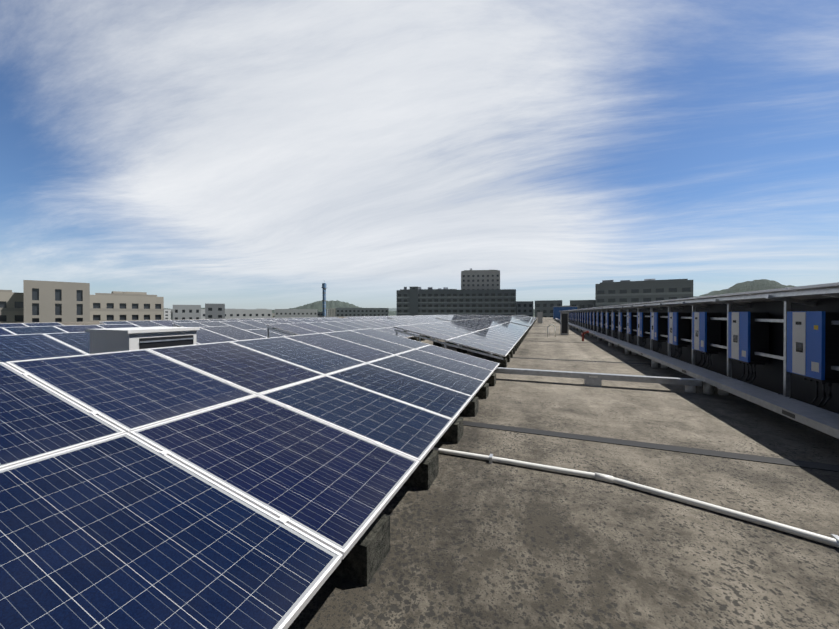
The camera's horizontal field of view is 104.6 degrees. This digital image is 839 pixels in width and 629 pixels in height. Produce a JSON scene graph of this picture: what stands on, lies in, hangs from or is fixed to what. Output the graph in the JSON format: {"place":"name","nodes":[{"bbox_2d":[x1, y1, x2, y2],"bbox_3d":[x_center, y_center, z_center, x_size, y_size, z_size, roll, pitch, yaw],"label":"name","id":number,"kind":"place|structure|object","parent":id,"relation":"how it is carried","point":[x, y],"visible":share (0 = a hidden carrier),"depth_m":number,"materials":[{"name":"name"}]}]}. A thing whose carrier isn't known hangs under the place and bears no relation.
{"place":"outdoors","nodes":[
{"label":"outdoors","id":0,"kind":"place"},
{"bbox_2d":[164,309,170,319],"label":"skyline building","id":1,"kind":"structure","parent":0,"point":[167,314],"depth_m":353.29,"materials":[{"name":"white concrete"}]},
{"bbox_2d":[173,305,200,319],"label":"grey building","id":2,"kind":"structure","parent":0,"point":[185,312],"depth_m":150.22,"materials":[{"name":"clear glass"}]},
{"bbox_2d":[205,303,224,318],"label":"grey building","id":3,"kind":"structure","parent":0,"point":[214,311],"depth_m":143.69,"materials":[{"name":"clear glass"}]},
{"bbox_2d":[171,309,271,319],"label":"white building","id":4,"kind":"structure","parent":0,"point":[245,313],"depth_m":176.00,"materials":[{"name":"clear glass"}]},
{"bbox_2d":[164,300,396,314],"bbox_3d":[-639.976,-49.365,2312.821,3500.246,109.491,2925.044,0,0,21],"label":"hill","id":5,"kind":"structure","parent":0,"point":[318,305],"depth_m":2146.95,"materials":[{"name":"green plant"}]},
{"bbox_2d":[275,309,316,317],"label":"white building","id":6,"kind":"structure","parent":0,"point":[286,313],"depth_m":233.36,"materials":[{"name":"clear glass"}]},
{"bbox_2d":[328,308,335,316],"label":"skyline building","id":7,"kind":"structure","parent":0,"point":[331,312],"depth_m":563.85,"materials":[{"name":"grey concrete"}]},
{"bbox_2d":[336,308,388,316],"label":"grey building","id":8,"kind":"structure","parent":0,"point":[347,312],"depth_m":295.26,"materials":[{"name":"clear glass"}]},
{"bbox_2d":[0,0,838,309],"label":"sky","id":9,"kind":"structure","parent":0,"point":[236,154],"materials":[{"name":"blue"}]},
{"bbox_2d":[397,289,515,315],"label":"dark building","id":10,"kind":"structure","parent":0,"point":[472,302],"depth_m":223.23,"materials":[{"name":"grey concrete"}]},
{"bbox_2d":[400,287,456,289],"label":"dark building rooftop","id":11,"kind":"object","parent":10,"relation":"attached to","point":[431,288],"visible":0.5,"depth_m":227.37,"materials":[{"name":"grey concrete"}]},
{"bbox_2d":[461,270,499,289],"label":"dark tower","id":12,"kind":"structure","parent":0,"point":[478,280],"depth_m":258.04,"materials":[{"name":"grey concrete"}]},
{"bbox_2d":[464,268,493,270],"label":"building tower rooftop","id":13,"kind":"object","parent":12,"relation":"on","point":[478,270],"visible":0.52,"depth_m":258.31,"materials":[{"name":"concrete"}]},
{"bbox_2d":[516,301,532,316],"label":"building","id":14,"kind":"structure","parent":0,"point":[524,308],"depth_m":225.14,"materials":[{"name":"grey concrete"}]},
{"bbox_2d":[535,300,561,316],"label":"building","id":15,"kind":"structure","parent":0,"point":[545,307],"depth_m":190.89,"materials":[{"name":"grey concrete"}]},
{"bbox_2d":[553,306,577,318],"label":"building","id":16,"kind":"structure","parent":0,"point":[556,311],"depth_m":75.37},
{"bbox_2d":[570,300,594,308],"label":"building","id":17,"kind":"structure","parent":0,"point":[581,304],"depth_m":154.78,"materials":[{"name":"grey concrete"}]},
{"bbox_2d":[595,280,692,306],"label":"grey building","id":18,"kind":"structure","parent":0,"point":[608,294],"depth_m":136.35,"materials":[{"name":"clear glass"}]},
{"bbox_2d":[600,279,687,283],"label":"building rooftop","id":19,"kind":"object","parent":18,"relation":"on","point":[621,281],"visible":0.58,"depth_m":139.32,"materials":[{"name":"concrete"}]},
{"bbox_2d":[533,279,796,315],"bbox_3d":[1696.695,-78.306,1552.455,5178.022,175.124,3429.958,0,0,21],"label":"hill","id":20,"kind":"structure","parent":0,"point":[757,285],"depth_m":1502.80,"materials":[{"name":"green plant"}]},
{"label":"city ground","id":21,"kind":"structure","parent":0,"visible":0},
{"bbox_2d":[23,280,89,322],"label":"beige building","id":22,"kind":"structure","parent":21,"relation":"on","point":[50,301],"depth_m":74.34,"materials":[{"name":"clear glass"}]},
{"bbox_2d":[0,292,163,322],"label":"beige building","id":23,"kind":"structure","parent":21,"relation":"on","point":[116,308],"depth_m":83.17,"materials":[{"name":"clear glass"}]},
{"bbox_2d":[95,291,156,296],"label":"beige rooftop","id":24,"kind":"object","parent":23,"relation":"on","point":[117,293],"visible":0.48,"depth_m":86.55,"materials":[{"name":"concrete"}]},
{"bbox_2d":[127,292,146,294],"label":"beige roof box","id":25,"kind":"object","parent":23,"relation":"on","point":[144,293],"visible":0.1,"depth_m":90.10,"materials":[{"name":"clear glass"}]},
{"bbox_2d":[321,283,325,316],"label":"chimney","id":26,"kind":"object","parent":21,"relation":"on","point":[324,298],"depth_m":334.58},
{"bbox_2d":[410,287,418,315],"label":"building","id":27,"kind":"structure","parent":21,"relation":"on","point":[413,301],"depth_m":225.84,"materials":[{"name":"grey concrete"}]},
{"bbox_2d":[0,317,838,628],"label":"roof slab","id":28,"kind":"structure","parent":21,"relation":"on","point":[476,543],"depth_m":2.39,"materials":[{"name":"grey concrete"}]},
{"bbox_2d":[0,322,64,327],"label":"solar panels","id":29,"kind":"object","parent":28,"relation":"on","point":[27,324],"visible":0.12,"depth_m":13.01,"materials":[{"name":"blue glass"}]},
{"bbox_2d":[0,324,138,334],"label":"solar panel","id":30,"kind":"object","parent":28,"relation":"on","point":[37,330],"visible":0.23,"depth_m":9.98,"materials":[{"name":"blue glass"}]},
{"bbox_2d":[0,326,266,362],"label":"solar panel","id":31,"kind":"object","parent":28,"relation":"on","point":[19,347],"visible":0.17,"depth_m":6.17,"materials":[{"name":"blue glass"}]},
{"bbox_2d":[85,326,199,353],"bbox_3d":[-3.904,0.850,4.632,0.920,1.310,0.910,0,0,21],"label":"vent","id":32,"kind":"object","parent":28,"relation":"on","point":[104,340],"visible":0.27,"depth_m":4.31,"materials":[{"name":"white metal"}]},
{"bbox_2d":[99,317,338,326],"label":"solar panels","id":33,"kind":"object","parent":28,"relation":"on","point":[158,323],"visible":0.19,"depth_m":17.97,"materials":[{"name":"blue glass"}]},
{"bbox_2d":[0,328,499,628],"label":"solar panel","id":34,"kind":"object","parent":28,"relation":"on","point":[251,484],"visible":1,"depth_m":1.97,"materials":[{"name":"blue glass"}]},
{"bbox_2d":[171,317,385,337],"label":"solar panels","id":35,"kind":"object","parent":28,"relation":"on","point":[258,327],"visible":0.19,"depth_m":15.97,"materials":[{"name":"blue glass"}]},
{"bbox_2d":[265,317,445,340],"bbox_3d":[-0.715,0.867,20.028,3.408,1.115,19.122,0,0,21],"label":"solar panel array","id":36,"kind":"object","parent":28,"relation":"on","point":[385,325],"visible":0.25,"depth_m":15.50,"materials":[{"name":"blue glass"}]},
{"bbox_2d":[345,315,410,318],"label":"solar panels","id":37,"kind":"object","parent":28,"relation":"on","point":[386,317],"visible":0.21,"depth_m":40.37,"materials":[{"name":"blue glass"}]},
{"bbox_2d":[388,316,447,320],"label":"solar panels","id":38,"kind":"object","parent":28,"relation":"on","point":[403,317],"visible":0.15,"depth_m":38.54,"materials":[{"name":"glass"}]},
{"bbox_2d":[414,315,446,316],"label":"solar panels","id":39,"kind":"object","parent":28,"relation":"on","point":[429,315],"visible":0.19,"depth_m":59.60,"materials":[{"name":"glass"}]},
{"bbox_2d":[444,315,471,316],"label":"solar panels","id":40,"kind":"object","parent":28,"relation":"on","point":[456,315],"visible":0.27,"depth_m":57.40,"materials":[{"name":"glass"}]},
{"bbox_2d":[436,316,482,320],"bbox_3d":[6.383,0.768,38.978,3.408,1.115,19.122,0,0,21],"label":"solar panel","id":41,"kind":"object","parent":28,"relation":"on","point":[454,318],"visible":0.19,"depth_m":35.87,"materials":[{"name":"glass"}]},
{"bbox_2d":[393,318,528,367],"bbox_3d":[4.059,0.876,18.240,3.408,1.115,19.122,0,0,21],"label":"solar panel array","id":42,"kind":"object","parent":28,"relation":"on","point":[503,340],"visible":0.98,"depth_m":11.74,"materials":[{"name":"blue glass"}]},
{"bbox_2d":[476,315,500,319],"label":"solar panels","id":43,"kind":"object","parent":28,"relation":"on","point":[486,316],"visible":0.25,"depth_m":55.15,"materials":[{"name":"glass"}]},
{"bbox_2d":[490,316,533,330],"bbox_3d":[11.157,0.777,37.190,3.408,1.115,19.122,0,0,21],"label":"solar panel","id":44,"kind":"object","parent":28,"relation":"on","point":[520,321],"visible":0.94,"depth_m":33.24,"materials":[{"name":"glass"}]},
{"bbox_2d":[512,315,535,322],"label":"solar panels","id":45,"kind":"object","parent":28,"relation":"on","point":[527,318],"visible":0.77,"depth_m":53.27,"materials":[{"name":"glass"}]},
{"bbox_2d":[537,312,542,322],"bbox_3d":[17.413,0.462,46.862,0.780,1.645,0.680,0,0,21],"label":"cabinet","id":46,"kind":"object","parent":28,"relation":"on","point":[539,317],"visible":1,"depth_m":46.58,"materials":[{"name":"grey metal"}]},
{"bbox_2d":[560,312,568,334],"bbox_3d":[10.049,0.632,22.496,0.500,1.560,0.453,0,0,21],"label":"electrical cabinet","id":47,"kind":"object","parent":28,"relation":"on","point":[564,323],"visible":1,"depth_m":22.29,"materials":[{"name":"grey metal"}]},
{"bbox_2d":[493,367,701,392],"bbox_3d":[3.393,1.366,6.926,4.200,0.255,0.200,0,0,21],"label":"cable tray","id":48,"kind":"object","parent":28,"relation":"on","point":[596,379],"visible":0.96,"depth_m":6.70,"materials":[{"name":"metal"}]},
{"bbox_2d":[409,321,838,471],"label":"roof tar joints","id":49,"kind":"object","parent":28,"relation":"on","point":[786,462],"depth_m":3.72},
{"bbox_2d":[431,447,838,548],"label":"pvc conduit","id":50,"kind":"object","parent":28,"relation":"on","point":[833,540],"visible":1,"depth_m":2.67,"materials":[{"name":"plastic"}]},
{"bbox_2d":[555,318,838,438],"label":"cable tray","id":51,"kind":"object","parent":28,"relation":"on","point":[820,419],"visible":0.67,"depth_m":5.14,"materials":[{"name":"metal"}]},
{"bbox_2d":[561,295,838,413],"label":"inverter rack","id":52,"kind":"object","parent":28,"relation":"on","point":[772,375],"visible":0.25,"depth_m":6.12,"materials":[{"name":"metal"}]},
{"bbox_2d":[583,303,645,309],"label":"canopy roof","id":53,"kind":"structure","parent":52,"relation":"on","point":[616,305],"depth_m":15.93,"materials":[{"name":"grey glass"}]},
{"bbox_2d":[560,287,838,311],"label":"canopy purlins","id":54,"kind":"object","parent":52,"relation":"attached to","point":[824,291],"visible":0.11,"depth_m":5.53,"materials":[{"name":"metal"}]},
{"bbox_2d":[569,311,838,385],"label":"solar inverters","id":55,"kind":"object","parent":52,"relation":"attached to","point":[812,345],"visible":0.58,"depth_m":5.93,"materials":[{"name":"blue metal"}]},
{"bbox_2d":[634,282,838,306],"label":"canopy roof","id":56,"kind":"structure","parent":52,"relation":"on","point":[818,286],"depth_m":5.42,"materials":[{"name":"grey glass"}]}
]}

